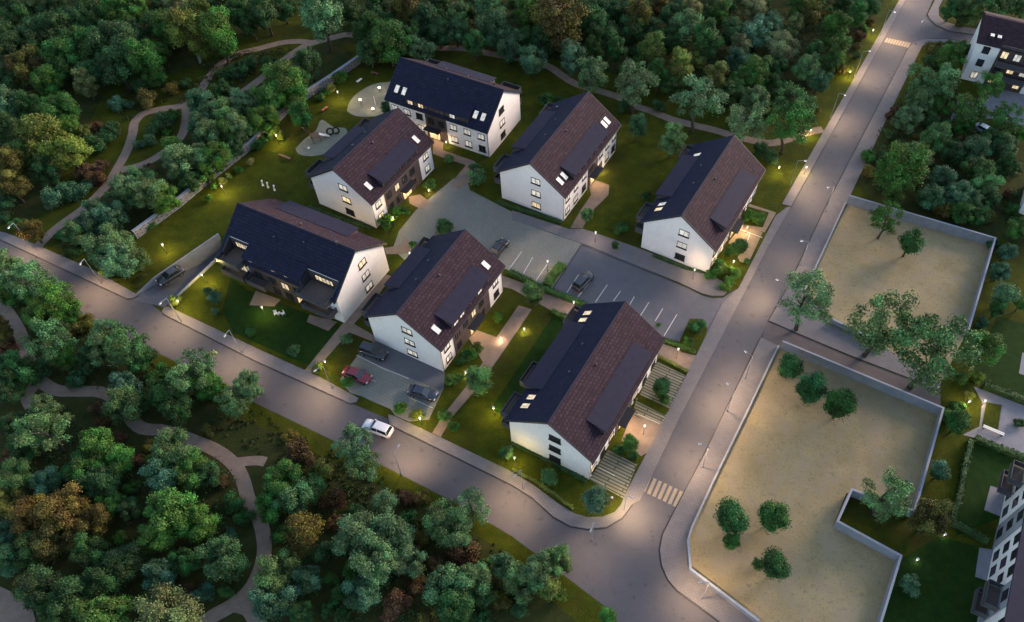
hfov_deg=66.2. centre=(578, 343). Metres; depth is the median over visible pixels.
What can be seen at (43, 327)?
tree
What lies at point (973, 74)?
window
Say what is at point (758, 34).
tree
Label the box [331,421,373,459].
tree
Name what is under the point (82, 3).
tree
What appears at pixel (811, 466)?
sand lot
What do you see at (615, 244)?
shrub
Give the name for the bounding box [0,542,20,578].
tree
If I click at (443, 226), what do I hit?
shrub
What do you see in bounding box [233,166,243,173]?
shrub
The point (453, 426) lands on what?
shrub
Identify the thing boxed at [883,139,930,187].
tree
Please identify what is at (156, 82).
tree
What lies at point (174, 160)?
tree
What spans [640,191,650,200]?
shrub
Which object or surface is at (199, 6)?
tree
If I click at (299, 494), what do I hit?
tree
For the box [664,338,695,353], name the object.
hedge
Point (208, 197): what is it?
shrub
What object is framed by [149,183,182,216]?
tree
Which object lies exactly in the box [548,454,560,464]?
window
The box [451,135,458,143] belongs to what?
window
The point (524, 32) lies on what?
tree
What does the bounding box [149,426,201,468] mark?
tree
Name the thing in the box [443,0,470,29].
tree
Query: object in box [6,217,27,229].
shrub
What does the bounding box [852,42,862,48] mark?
shrub
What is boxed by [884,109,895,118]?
shrub
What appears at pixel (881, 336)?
tree
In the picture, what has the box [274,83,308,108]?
tree
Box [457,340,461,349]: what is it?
window
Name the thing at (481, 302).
window
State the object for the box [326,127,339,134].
tyre swing
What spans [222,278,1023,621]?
lawn
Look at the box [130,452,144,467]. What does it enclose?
shrub
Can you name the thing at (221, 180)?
shrub
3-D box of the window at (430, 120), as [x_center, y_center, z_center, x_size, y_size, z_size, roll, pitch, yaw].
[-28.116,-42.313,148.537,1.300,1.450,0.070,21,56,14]
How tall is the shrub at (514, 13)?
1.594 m
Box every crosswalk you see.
[644,478,682,506]
[884,38,910,47]
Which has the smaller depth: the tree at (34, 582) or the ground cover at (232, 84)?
the tree at (34, 582)
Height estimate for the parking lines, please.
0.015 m
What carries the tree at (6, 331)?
on the woodland floor
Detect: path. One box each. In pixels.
[0,32,823,621]
[250,139,695,436]
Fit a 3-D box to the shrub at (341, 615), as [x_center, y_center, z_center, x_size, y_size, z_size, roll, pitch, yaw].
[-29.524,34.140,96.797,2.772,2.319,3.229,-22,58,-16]
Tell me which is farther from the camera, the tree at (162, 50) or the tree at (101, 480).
the tree at (162, 50)
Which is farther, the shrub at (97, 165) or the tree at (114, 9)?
the tree at (114, 9)
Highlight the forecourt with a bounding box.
[729,204,775,262]
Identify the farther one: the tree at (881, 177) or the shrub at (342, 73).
the shrub at (342, 73)
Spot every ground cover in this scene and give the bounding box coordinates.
[58,47,291,289]
[135,362,501,570]
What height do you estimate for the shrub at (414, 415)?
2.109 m
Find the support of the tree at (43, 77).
on the woodland floor
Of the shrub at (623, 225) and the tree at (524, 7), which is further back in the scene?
the tree at (524, 7)
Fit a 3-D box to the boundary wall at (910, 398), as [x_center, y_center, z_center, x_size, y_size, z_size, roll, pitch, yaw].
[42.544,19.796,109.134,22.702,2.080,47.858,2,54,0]
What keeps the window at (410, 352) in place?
in the house at (433, 303)
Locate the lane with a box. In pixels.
[762,322,940,405]
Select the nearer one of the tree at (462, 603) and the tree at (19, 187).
the tree at (462, 603)
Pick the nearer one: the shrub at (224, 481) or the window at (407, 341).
the shrub at (224, 481)
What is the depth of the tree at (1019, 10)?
177.86 m
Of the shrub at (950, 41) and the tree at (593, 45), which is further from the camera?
the shrub at (950, 41)
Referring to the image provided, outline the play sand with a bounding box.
[296,82,389,155]
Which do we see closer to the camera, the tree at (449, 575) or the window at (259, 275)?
the tree at (449, 575)
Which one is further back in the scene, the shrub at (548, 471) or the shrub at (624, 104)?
the shrub at (624, 104)
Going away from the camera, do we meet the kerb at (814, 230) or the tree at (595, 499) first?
the tree at (595, 499)
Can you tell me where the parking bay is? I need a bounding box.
[589,362,685,497]
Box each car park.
[340,356,442,421]
[554,244,735,340]
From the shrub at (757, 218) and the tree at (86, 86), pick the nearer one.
the shrub at (757, 218)
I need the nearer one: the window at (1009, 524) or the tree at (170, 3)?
the window at (1009, 524)
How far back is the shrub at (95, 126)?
150.26 m
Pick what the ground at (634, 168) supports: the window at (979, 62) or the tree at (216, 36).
the tree at (216, 36)
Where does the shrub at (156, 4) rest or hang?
on the woodland floor
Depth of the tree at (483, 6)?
165.46 m
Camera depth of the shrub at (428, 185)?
142.04 m
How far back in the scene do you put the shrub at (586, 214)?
137.67 m
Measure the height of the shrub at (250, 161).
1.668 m
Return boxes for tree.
[0,0,18,20]
[0,0,36,25]
[0,20,23,38]
[0,30,24,62]
[0,62,21,90]
[0,84,27,120]
[0,111,21,144]
[0,143,29,182]
[0,169,32,202]
[0,189,15,208]
[0,247,24,270]
[0,260,7,271]
[0,261,36,296]
[0,279,24,306]
[0,315,13,338]
[0,348,44,389]
[0,352,18,365]
[0,373,29,403]
[0,411,30,436]
[0,456,32,496]
[0,487,25,516]
[0,519,18,544]
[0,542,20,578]
[3,43,44,85]
[4,137,43,169]
[4,259,58,300]
[4,433,41,460]
[4,492,50,539]
[7,529,51,569]
[9,411,74,453]
[10,562,70,610]
[13,88,42,119]
[13,112,72,162]
[13,219,46,242]
[16,14,37,37]
[16,28,47,60]
[18,316,78,361]
[20,300,51,330]
[23,0,48,16]
[23,284,60,306]
[27,154,61,187]
[27,518,79,562]
[28,279,82,321]
[28,392,65,426]
[28,465,62,495]
[29,63,65,96]
[30,9,73,39]
[31,480,92,535]
[35,129,94,169]
[35,592,73,621]
[37,35,79,79]
[37,90,81,121]
[42,342,76,370]
[45,574,96,620]
[46,0,68,21]
[53,295,83,324]
[57,24,103,62]
[57,114,83,137]
[60,3,92,30]
[60,219,93,245]
[60,450,101,489]
[68,530,111,569]
[68,593,136,621]
[69,67,98,99]
[70,426,115,471]
[72,0,98,9]
[73,124,92,140]
[73,501,114,537]
[74,54,105,85]
[74,344,105,375]
[74,465,121,499]
[75,210,101,238]
[78,222,128,262]
[80,561,127,599]
[81,197,107,222]
[83,5,108,28]
[85,18,140,55]
[85,327,130,369]
[88,317,133,345]
[89,442,135,476]
[90,200,130,229]
[91,257,108,277]
[93,240,138,278]
[94,491,126,515]
[96,0,141,22]
[96,45,138,89]
[98,384,142,425]
[101,541,147,583]
[103,186,134,212]
[103,326,150,363]
[106,370,142,392]
[107,173,138,194]
[116,229,136,247]
[116,495,145,522]
[119,338,159,371]
[123,17,151,43]
[123,37,164,79]
[125,0,148,25]
[125,165,157,181]
[127,245,152,271]
[131,582,205,621]
[132,177,169,208]
[136,517,178,553]
[137,453,179,489]
[140,11,159,37]
[140,557,176,593]
[141,63,167,86]
[143,486,199,540]
[145,376,187,411]
[149,4,186,49]
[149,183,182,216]
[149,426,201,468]
[151,40,172,63]
[158,387,195,426]
[159,143,195,179]
[161,0,189,10]
[161,6,212,63]
[161,136,181,150]
[165,361,207,395]
[167,547,202,575]
[171,169,201,193]
[173,446,210,492]
[174,503,221,542]
[175,347,217,379]
[181,0,212,27]
[185,87,214,115]
[186,105,217,131]
[186,142,210,168]
[189,369,222,400]
[190,118,220,147]
[191,534,250,582]
[194,162,216,183]
[195,460,220,489]
[196,5,237,62]
[201,140,233,171]
[208,0,228,8]
[208,95,242,120]
[209,78,232,99]
[209,118,237,143]
[213,386,250,419]
[219,39,237,57]
[222,112,254,143]
[224,0,248,31]
[224,137,243,156]
[229,87,263,116]
[231,368,264,404]
[235,5,259,40]
[239,106,259,136]
[246,582,298,621]
[248,0,278,35]
[248,83,282,109]
[249,104,281,133]
[252,547,299,594]
[253,489,288,523]
[260,54,279,70]
[261,58,306,100]
[262,457,302,499]
[270,0,298,23]
[270,476,316,514]
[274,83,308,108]
[282,64,310,87]
[285,510,325,550]
[288,100,313,131]
[288,600,315,621]
[292,563,322,597]
[294,45,321,82]
[298,0,344,52]
[305,472,326,505]
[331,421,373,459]
[331,509,383,561]
[334,0,356,5]
[341,0,364,26]
[341,575,382,612]
[343,444,381,481]
[348,533,405,588]
[351,20,371,41]
[355,9,394,39]
[355,38,385,67]
[365,0,392,13]
[368,19,413,66]
[370,487,398,516]
[371,510,416,551]
[380,101,389,112]
[381,10,397,21]
[386,0,418,27]
[387,538,428,579]
[393,19,421,47]
[403,1,441,38]
[407,34,436,60]
[422,497,463,547]
[422,561,472,609]
[425,17,450,48]
[426,0,449,19]
[435,587,475,621]
[441,515,472,547]
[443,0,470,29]
[446,17,470,46]
[450,485,490,530]
[453,560,491,596]
[462,27,486,61]
[463,0,477,22]
[464,365,493,396]
[474,0,507,26]
[474,8,511,50]
[487,551,515,578]
[495,27,523,63]
[501,560,539,603]
[511,26,530,47]
[513,0,542,38]
[517,548,557,593]
[518,43,547,75]
[520,280,544,306]
[529,0,590,52]
[529,23,555,55]
[536,573,560,601]
[543,543,572,577]
[560,38,587,77]
[567,0,589,9]
[575,56,608,92]
[578,2,606,38]
[580,484,611,515]
[581,34,605,58]
[584,11,620,50]
[587,0,615,19]
[597,606,616,621]
[607,0,629,25]
[607,35,627,68]
[613,58,660,113]
[618,13,644,44]
[618,59,642,84]
[622,433,639,452]
[626,0,653,40]
[628,113,647,141]
[636,30,666,69]
[642,16,662,37]
[646,57,668,92]
[650,0,668,17]
[652,376,671,396]
[657,26,681,54]
[657,122,687,158]
[658,1,684,26]
[659,74,686,97]
[668,7,704,48]
[668,46,694,80]
[668,73,729,132]
[682,0,703,14]
[688,50,706,69]
[691,17,724,59]
[700,3,714,19]
[702,60,729,95]
[711,0,732,28]
[713,496,749,535]
[714,80,745,105]
[719,16,745,45]
[721,532,741,550]
[725,46,750,71]
[726,32,752,55]
[726,69,755,94]
[726,101,768,142]
[729,238,749,256]
[738,54,772,86]
[739,85,770,116]
[741,13,773,51]
[742,0,767,21]
[756,499,791,534]
[758,545,792,581]
[762,102,776,117]
[763,73,786,99]
[764,10,783,43]
[765,99,817,153]
[767,30,800,59]
[768,53,788,75]
[773,80,818,127]
[776,352,804,378]
[778,267,834,330]
[787,12,804,36]
[788,0,809,15]
[790,52,820,84]
[793,370,828,406]
[801,0,822,31]
[804,38,825,61]
[806,67,833,93]
[818,54,839,79]
[820,10,854,49]
[821,386,858,421]
[827,35,852,69]
[832,0,852,14]
[841,289,920,357]
[847,0,868,33]
[859,466,914,524]
[862,0,881,16]
[867,200,905,238]
[873,155,915,201]
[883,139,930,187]
[883,190,904,204]
[887,312,983,396]
[888,106,925,135]
[897,226,925,256]
[902,141,934,169]
[903,80,935,111]
[905,497,954,537]
[906,63,946,94]
[914,182,946,209]
[918,121,951,152]
[922,62,961,99]
[927,164,958,194]
[928,458,951,480]
[932,93,954,114]
[934,43,967,68]
[939,0,961,21]
[939,139,967,164]
[942,179,975,206]
[943,409,971,435]
[949,201,976,224]
[951,90,991,125]
[952,114,976,135]
[954,0,987,27]
[955,41,970,55]
[958,156,996,183]
[962,135,993,162]
[962,188,983,207]
[963,328,1006,365]
[968,205,991,225]
[969,168,1005,195]
[973,70,1005,97]
[977,127,1007,153]
[978,0,1007,18]
[980,190,1002,207]
[987,101,1023,133]
[988,261,1011,280]
[988,281,1021,304]
[988,298,1008,318]
[991,132,1019,158]
[994,151,1020,177]
[994,243,1019,259]
[995,0,1016,14]
[1005,216,1023,239]
[1006,122,1023,140]
[1009,0,1023,17]
[1013,293,1023,311]
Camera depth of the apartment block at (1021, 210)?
142.69 m
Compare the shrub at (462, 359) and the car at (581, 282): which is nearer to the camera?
the shrub at (462, 359)
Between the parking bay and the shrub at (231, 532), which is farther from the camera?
the parking bay
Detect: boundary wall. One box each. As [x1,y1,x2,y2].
[131,55,360,238]
[686,539,759,621]
[687,345,778,538]
[779,340,944,621]
[805,202,845,288]
[831,318,882,344]
[846,195,996,336]
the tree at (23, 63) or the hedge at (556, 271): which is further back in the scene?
the tree at (23, 63)
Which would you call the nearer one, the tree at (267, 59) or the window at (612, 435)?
the window at (612, 435)
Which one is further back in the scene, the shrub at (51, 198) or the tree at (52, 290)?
the shrub at (51, 198)
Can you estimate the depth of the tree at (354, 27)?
163.79 m
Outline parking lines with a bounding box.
[357,229,761,475]
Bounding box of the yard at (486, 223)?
[394,178,580,287]
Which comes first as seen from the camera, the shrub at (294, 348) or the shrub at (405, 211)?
the shrub at (294, 348)
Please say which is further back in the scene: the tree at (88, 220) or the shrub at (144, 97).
the shrub at (144, 97)
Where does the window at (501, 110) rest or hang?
in the house at (466, 108)
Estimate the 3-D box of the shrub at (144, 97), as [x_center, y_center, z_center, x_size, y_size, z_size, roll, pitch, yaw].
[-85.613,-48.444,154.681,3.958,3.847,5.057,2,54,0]
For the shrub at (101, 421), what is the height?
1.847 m
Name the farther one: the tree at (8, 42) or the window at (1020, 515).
the tree at (8, 42)
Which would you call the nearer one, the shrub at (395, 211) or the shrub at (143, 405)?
the shrub at (143, 405)
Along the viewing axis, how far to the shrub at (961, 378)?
119.73 m
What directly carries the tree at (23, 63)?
on the woodland floor
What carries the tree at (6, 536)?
on the woodland floor
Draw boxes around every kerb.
[0,239,138,299]
[162,314,359,404]
[388,418,632,529]
[553,245,581,288]
[582,245,733,297]
[659,338,760,621]
[768,48,939,393]
[791,0,905,206]
[926,15,972,34]
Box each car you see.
[155,265,184,285]
[341,365,371,384]
[357,341,387,361]
[361,419,393,438]
[406,384,438,402]
[489,238,508,257]
[571,271,594,291]
[976,123,989,131]
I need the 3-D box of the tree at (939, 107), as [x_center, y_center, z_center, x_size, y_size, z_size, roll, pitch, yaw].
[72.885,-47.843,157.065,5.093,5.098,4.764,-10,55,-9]
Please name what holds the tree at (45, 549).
on the woodland floor
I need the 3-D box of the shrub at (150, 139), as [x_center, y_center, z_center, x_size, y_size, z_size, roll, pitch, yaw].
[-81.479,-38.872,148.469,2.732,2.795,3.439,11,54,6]
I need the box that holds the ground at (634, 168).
[0,0,1023,621]
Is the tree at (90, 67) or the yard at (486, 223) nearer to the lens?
the yard at (486, 223)
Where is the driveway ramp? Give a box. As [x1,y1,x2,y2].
[132,258,214,306]
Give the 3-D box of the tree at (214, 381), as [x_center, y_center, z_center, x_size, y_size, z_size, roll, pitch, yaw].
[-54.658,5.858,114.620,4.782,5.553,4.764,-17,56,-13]
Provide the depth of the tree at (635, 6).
166.39 m
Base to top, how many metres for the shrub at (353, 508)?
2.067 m
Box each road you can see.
[0,240,719,621]
[634,0,973,513]
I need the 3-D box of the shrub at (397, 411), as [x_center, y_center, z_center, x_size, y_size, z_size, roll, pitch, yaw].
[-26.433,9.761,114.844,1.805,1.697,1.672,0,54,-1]
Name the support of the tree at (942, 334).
on the ground at (634, 168)
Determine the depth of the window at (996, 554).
102.77 m
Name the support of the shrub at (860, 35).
on the woodland floor
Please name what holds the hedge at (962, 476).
on the lawn at (944, 572)
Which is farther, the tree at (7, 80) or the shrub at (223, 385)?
the tree at (7, 80)
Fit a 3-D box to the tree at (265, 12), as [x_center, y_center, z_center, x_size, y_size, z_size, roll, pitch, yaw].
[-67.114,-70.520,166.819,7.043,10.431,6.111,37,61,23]
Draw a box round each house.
[214,199,388,322]
[305,107,434,227]
[360,229,505,370]
[384,57,521,156]
[493,91,620,220]
[501,301,664,479]
[635,135,765,271]
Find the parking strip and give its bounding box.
[358,341,444,389]
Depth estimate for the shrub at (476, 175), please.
142.40 m
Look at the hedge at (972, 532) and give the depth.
105.60 m
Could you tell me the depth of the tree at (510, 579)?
97.34 m
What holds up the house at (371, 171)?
on the ground at (634, 168)
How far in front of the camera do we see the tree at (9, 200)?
136.37 m
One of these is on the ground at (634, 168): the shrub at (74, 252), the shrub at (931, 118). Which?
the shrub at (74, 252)
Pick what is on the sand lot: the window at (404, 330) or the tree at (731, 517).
the tree at (731, 517)
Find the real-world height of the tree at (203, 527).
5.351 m
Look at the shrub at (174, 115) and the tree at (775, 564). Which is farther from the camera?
the shrub at (174, 115)
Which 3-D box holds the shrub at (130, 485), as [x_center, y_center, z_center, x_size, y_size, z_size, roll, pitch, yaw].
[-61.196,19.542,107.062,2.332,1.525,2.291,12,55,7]
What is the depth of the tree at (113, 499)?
103.36 m
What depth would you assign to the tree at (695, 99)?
148.19 m
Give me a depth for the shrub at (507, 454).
110.37 m
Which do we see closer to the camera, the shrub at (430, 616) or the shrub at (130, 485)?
the shrub at (430, 616)
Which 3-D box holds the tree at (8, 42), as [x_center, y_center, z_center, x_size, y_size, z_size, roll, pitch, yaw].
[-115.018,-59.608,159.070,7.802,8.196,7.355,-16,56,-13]
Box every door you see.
[402,189,411,199]
[429,132,440,140]
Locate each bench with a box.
[278,153,290,160]
[983,425,1004,436]
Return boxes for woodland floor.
[0,0,1023,621]
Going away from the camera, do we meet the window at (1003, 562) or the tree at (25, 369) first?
the window at (1003, 562)
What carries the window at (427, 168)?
in the house at (371, 171)
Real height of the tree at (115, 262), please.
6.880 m
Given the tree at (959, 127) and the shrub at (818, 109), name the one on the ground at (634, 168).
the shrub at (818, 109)
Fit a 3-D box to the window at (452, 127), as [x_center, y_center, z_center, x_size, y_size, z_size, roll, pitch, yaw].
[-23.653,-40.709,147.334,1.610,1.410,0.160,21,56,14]
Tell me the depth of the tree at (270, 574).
96.82 m
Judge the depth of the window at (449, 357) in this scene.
119.83 m
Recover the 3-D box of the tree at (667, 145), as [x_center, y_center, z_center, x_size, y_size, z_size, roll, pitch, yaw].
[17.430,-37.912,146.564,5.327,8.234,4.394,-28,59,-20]
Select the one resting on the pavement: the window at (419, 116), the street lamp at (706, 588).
the street lamp at (706, 588)
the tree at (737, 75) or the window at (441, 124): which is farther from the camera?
the tree at (737, 75)
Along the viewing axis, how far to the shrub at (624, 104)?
156.66 m
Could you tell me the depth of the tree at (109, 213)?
132.52 m
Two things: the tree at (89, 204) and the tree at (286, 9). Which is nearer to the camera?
the tree at (89, 204)
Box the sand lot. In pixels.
[687,204,988,621]
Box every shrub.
[0,211,10,222]
[0,338,18,355]
[0,449,14,462]
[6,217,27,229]
[10,296,26,308]
[10,576,20,593]
[30,357,53,386]
[40,186,65,210]
[53,230,63,239]
[53,321,80,338]
[55,180,88,202]
[65,369,86,390]
[67,247,82,257]
[71,162,90,179]
[73,312,95,333]
[73,362,89,373]
[80,179,93,190]
[84,134,106,153]
[84,170,107,187]
[86,400,105,414]
[88,121,103,132]
[89,160,109,172]
[93,124,121,143]
[93,416,111,428]
[105,120,120,127]
[106,94,127,112]
[110,529,128,545]
[112,430,128,445]
[121,478,142,494]
[124,100,134,108]
[128,77,147,91]
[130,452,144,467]
[132,140,145,149]
[133,590,161,605]
[136,87,157,109]
[137,387,149,413]
[141,132,157,145]
[141,163,155,170]
[141,439,153,452]
[144,110,174,134]
[144,455,153,463]
[146,222,156,230]
[146,361,170,380]
[149,485,177,495]
[152,0,160,7]
[161,81,179,93]
[161,128,171,135]
[165,108,179,120]
[168,295,182,306]
[177,582,194,596]
[178,77,190,88]
[190,580,216,601]
[199,423,215,437]
[202,287,211,294]
[204,194,212,201]
[206,289,221,304]
[207,382,228,398]
[210,182,217,188]
[211,307,218,314]
[215,473,229,488]
[216,69,230,79]
[217,177,228,184]
[217,583,234,597]
[224,173,231,179]
[224,490,246,514]
[225,527,238,538]
[226,61,249,79]
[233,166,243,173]
[233,507,256,526]
[239,54,257,71]
[246,158,254,165]
[246,328,255,336]
[251,142,261,149]
[254,136,267,147]
[263,132,273,140]
[269,523,290,544]
[272,125,282,135]
[277,133,283,140]
[280,428,300,443]
[283,437,317,468]
[286,344,299,356]
[309,541,335,563]
[311,361,322,374]
[313,92,324,101]
[314,458,333,478]
[316,486,348,510]
[320,87,330,95]
[320,602,335,619]
[322,571,338,588]
[323,512,342,531]
[326,83,335,92]
[329,583,349,605]
[332,71,347,83]
[333,606,351,621]
[335,541,355,557]
[339,70,346,80]
[339,333,352,344]
[340,376,353,388]
[342,559,361,581]
[348,502,365,516]
[376,213,394,227]
[379,587,413,621]
[382,223,390,230]
[388,205,403,217]
[393,405,404,414]
[395,402,407,411]
[397,488,419,507]
[399,509,418,524]
[401,206,409,215]
[405,574,425,595]
[407,408,422,419]
[409,241,417,247]
[413,528,429,550]
[414,489,431,505]
[416,408,424,419]
[417,606,440,621]
[422,178,435,191]
[427,552,448,574]
[435,218,453,233]
[437,408,453,422]
[445,154,453,162]
[445,373,457,385]
[445,540,481,566]
[447,421,459,431]
[451,372,464,381]
[455,351,469,365]
[461,346,478,359]
[467,162,480,170]
[467,168,486,185]
[467,342,484,356]
[471,608,492,621]
[475,590,497,608]
[478,557,492,568]
[492,314,502,323]
[492,589,512,611]
[493,311,503,320]
[498,445,513,459]
[507,0,518,6]
[510,599,529,619]
[511,9,519,16]
[536,92,554,106]
[540,468,555,484]
[540,469,558,485]
[553,95,562,102]
[555,588,566,601]
[580,208,593,221]
[612,222,624,234]
[612,240,619,249]
[613,443,624,453]
[616,98,630,113]
[619,221,628,230]
[626,450,638,459]
[628,44,641,55]
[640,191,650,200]
[651,99,665,111]
[659,395,669,404]
[674,0,683,4]
[683,336,694,346]
[688,319,706,334]
[704,268,715,279]
[712,257,727,275]
[717,280,731,291]
[722,275,735,286]
[724,246,732,256]
[726,265,741,279]
[730,3,737,10]
[744,209,751,221]
[749,210,765,224]
[750,556,762,571]
[752,142,767,157]
[761,147,779,164]
[811,106,820,114]
[819,9,829,19]
[823,7,832,13]
[835,65,846,73]
[846,66,853,72]
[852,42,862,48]
[852,51,861,58]
[854,30,866,41]
[858,23,870,33]
[860,149,875,162]
[861,163,875,178]
[865,17,875,26]
[877,150,888,161]
[882,128,896,138]
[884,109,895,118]
[890,105,899,111]
[898,573,920,598]
[912,131,923,141]
[914,174,926,185]
[920,50,939,67]
[923,41,942,53]
[923,110,939,128]
[929,201,952,217]
[939,119,954,133]
[942,408,951,422]
[945,39,955,44]
[948,401,966,410]
[950,93,958,101]
[952,133,967,141]
[952,371,968,384]
[964,390,976,399]
[968,370,985,384]
[974,316,989,328]
[986,238,1000,248]
[987,208,997,223]
[1002,188,1012,198]
[1003,202,1020,214]
[1008,216,1019,223]
[1012,418,1023,427]
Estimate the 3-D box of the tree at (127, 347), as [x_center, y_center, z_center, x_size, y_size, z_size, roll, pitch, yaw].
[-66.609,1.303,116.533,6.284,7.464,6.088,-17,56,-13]
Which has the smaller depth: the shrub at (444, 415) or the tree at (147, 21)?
the shrub at (444, 415)
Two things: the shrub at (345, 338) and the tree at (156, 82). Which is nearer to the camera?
the shrub at (345, 338)
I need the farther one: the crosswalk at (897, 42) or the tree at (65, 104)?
the crosswalk at (897, 42)
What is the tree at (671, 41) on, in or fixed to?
on the woodland floor
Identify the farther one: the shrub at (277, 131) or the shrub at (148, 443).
the shrub at (277, 131)
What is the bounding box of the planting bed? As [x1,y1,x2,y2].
[608,207,1001,463]
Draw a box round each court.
[622,416,661,455]
[951,89,1023,580]
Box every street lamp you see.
[7,223,33,247]
[79,259,101,282]
[159,298,181,321]
[313,366,332,388]
[394,444,401,474]
[514,470,523,489]
[698,442,708,467]
[698,581,709,598]
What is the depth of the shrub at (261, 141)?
148.10 m
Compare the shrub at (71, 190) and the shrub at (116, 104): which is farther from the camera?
the shrub at (116, 104)
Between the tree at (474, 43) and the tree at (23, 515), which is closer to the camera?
the tree at (23, 515)
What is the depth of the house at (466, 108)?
147.12 m
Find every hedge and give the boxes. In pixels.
[308,204,371,229]
[496,200,561,223]
[507,267,587,306]
[511,441,587,483]
[511,468,573,509]
[543,261,566,287]
[550,308,566,319]
[652,254,705,273]
[657,354,688,372]
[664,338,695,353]
[948,438,975,520]
[950,518,989,544]
[974,434,1023,461]
[982,380,1023,404]
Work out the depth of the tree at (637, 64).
158.09 m
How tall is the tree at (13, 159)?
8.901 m
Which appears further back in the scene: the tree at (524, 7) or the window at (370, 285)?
the tree at (524, 7)
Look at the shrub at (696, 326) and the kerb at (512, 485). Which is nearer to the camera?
the kerb at (512, 485)
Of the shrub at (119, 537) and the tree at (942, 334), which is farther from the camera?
the tree at (942, 334)
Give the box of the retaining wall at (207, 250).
[136,233,220,293]
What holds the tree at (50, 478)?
on the woodland floor
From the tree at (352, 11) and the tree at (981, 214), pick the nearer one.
the tree at (981, 214)
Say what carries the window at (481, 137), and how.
in the house at (466, 108)
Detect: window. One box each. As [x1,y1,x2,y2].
[235,241,246,249]
[254,270,263,279]
[268,276,277,285]
[272,286,282,296]
[280,282,289,290]
[284,291,294,301]
[314,274,333,286]
[338,183,347,192]
[341,195,351,205]
[345,207,355,216]
[358,257,366,270]
[362,269,370,281]
[365,280,373,293]
[375,199,382,209]
[386,190,391,199]
[394,182,399,191]
[397,193,401,202]
[401,326,412,336]
[402,174,407,183]
[403,108,410,116]
[404,338,415,347]
[407,348,418,358]
[409,166,414,175]
[416,112,423,120]
[423,152,428,161]
[425,163,430,173]
[427,117,433,124]
[438,121,444,128]
[444,343,450,353]
[446,352,452,364]
[450,124,456,131]
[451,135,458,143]
[455,329,460,339]
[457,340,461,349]
[463,128,470,136]
[463,318,468,328]
[465,140,472,148]
[471,307,475,318]
[477,133,484,141]
[479,145,485,152]
[479,298,483,308]
[493,278,498,288]
[494,288,499,299]
[499,105,504,116]
[500,117,505,128]
[501,130,505,140]
[530,177,540,186]
[531,189,540,198]
[531,201,540,209]
[548,434,560,445]
[548,444,560,454]
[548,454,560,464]
[565,204,569,215]
[574,193,577,204]
[582,182,585,193]
[591,461,596,474]
[600,446,605,458]
[608,431,613,443]
[633,388,638,401]
[674,252,684,261]
[676,241,686,250]
[678,229,689,238]
[969,71,978,78]
[975,59,984,66]
[981,46,990,54]
[989,564,996,577]
[992,549,999,561]
[996,527,1002,539]
[997,572,1003,582]
[999,51,1009,58]
[999,556,1006,569]
[1001,504,1008,517]
[1001,588,1008,601]
[1002,540,1009,553]
[1006,518,1013,530]
[1007,563,1014,577]
[1010,547,1017,560]
[1011,495,1018,508]
[1012,54,1022,62]
[1013,531,1020,545]
[1016,508,1023,521]
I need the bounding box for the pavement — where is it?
[0,0,975,621]
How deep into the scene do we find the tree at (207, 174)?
140.90 m
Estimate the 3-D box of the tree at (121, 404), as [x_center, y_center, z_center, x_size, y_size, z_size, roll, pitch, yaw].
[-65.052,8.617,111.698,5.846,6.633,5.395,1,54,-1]
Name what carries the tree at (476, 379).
on the ground at (634, 168)
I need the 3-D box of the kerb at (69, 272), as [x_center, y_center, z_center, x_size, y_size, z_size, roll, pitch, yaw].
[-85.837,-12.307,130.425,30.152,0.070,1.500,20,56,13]
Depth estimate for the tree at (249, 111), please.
148.17 m
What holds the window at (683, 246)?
in the house at (691, 215)
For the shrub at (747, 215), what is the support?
on the planting bed
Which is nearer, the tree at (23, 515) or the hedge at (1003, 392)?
the tree at (23, 515)
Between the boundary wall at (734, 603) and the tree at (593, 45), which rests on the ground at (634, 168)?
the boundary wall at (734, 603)
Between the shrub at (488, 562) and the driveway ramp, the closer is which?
the shrub at (488, 562)
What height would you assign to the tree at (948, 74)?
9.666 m
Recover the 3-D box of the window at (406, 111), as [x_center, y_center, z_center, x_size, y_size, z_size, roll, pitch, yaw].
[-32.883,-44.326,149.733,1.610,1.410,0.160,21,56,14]
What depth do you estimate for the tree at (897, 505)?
101.96 m
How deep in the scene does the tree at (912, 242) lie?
131.84 m
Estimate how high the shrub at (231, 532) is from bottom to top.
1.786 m
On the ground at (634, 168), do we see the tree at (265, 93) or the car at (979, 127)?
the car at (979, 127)
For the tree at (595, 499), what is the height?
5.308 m
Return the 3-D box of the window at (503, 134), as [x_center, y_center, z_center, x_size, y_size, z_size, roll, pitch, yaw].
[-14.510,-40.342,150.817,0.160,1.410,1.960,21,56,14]
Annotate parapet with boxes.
[175,259,215,296]
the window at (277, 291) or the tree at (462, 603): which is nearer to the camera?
the tree at (462, 603)
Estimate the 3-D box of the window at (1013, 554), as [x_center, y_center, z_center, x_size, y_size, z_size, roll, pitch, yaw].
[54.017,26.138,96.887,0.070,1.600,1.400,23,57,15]
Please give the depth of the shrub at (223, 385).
115.93 m
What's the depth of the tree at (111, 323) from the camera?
116.66 m
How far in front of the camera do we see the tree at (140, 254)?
127.81 m
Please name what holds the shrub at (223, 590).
on the woodland floor
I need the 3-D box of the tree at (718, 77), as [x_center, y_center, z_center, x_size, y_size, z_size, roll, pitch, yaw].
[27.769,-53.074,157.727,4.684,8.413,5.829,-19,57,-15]
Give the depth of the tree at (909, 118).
152.30 m
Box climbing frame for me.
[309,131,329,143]
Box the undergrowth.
[0,0,1023,621]
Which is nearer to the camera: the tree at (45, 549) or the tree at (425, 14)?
the tree at (45, 549)
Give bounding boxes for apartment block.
[961,11,1023,93]
[970,459,1023,621]
[1018,191,1023,214]

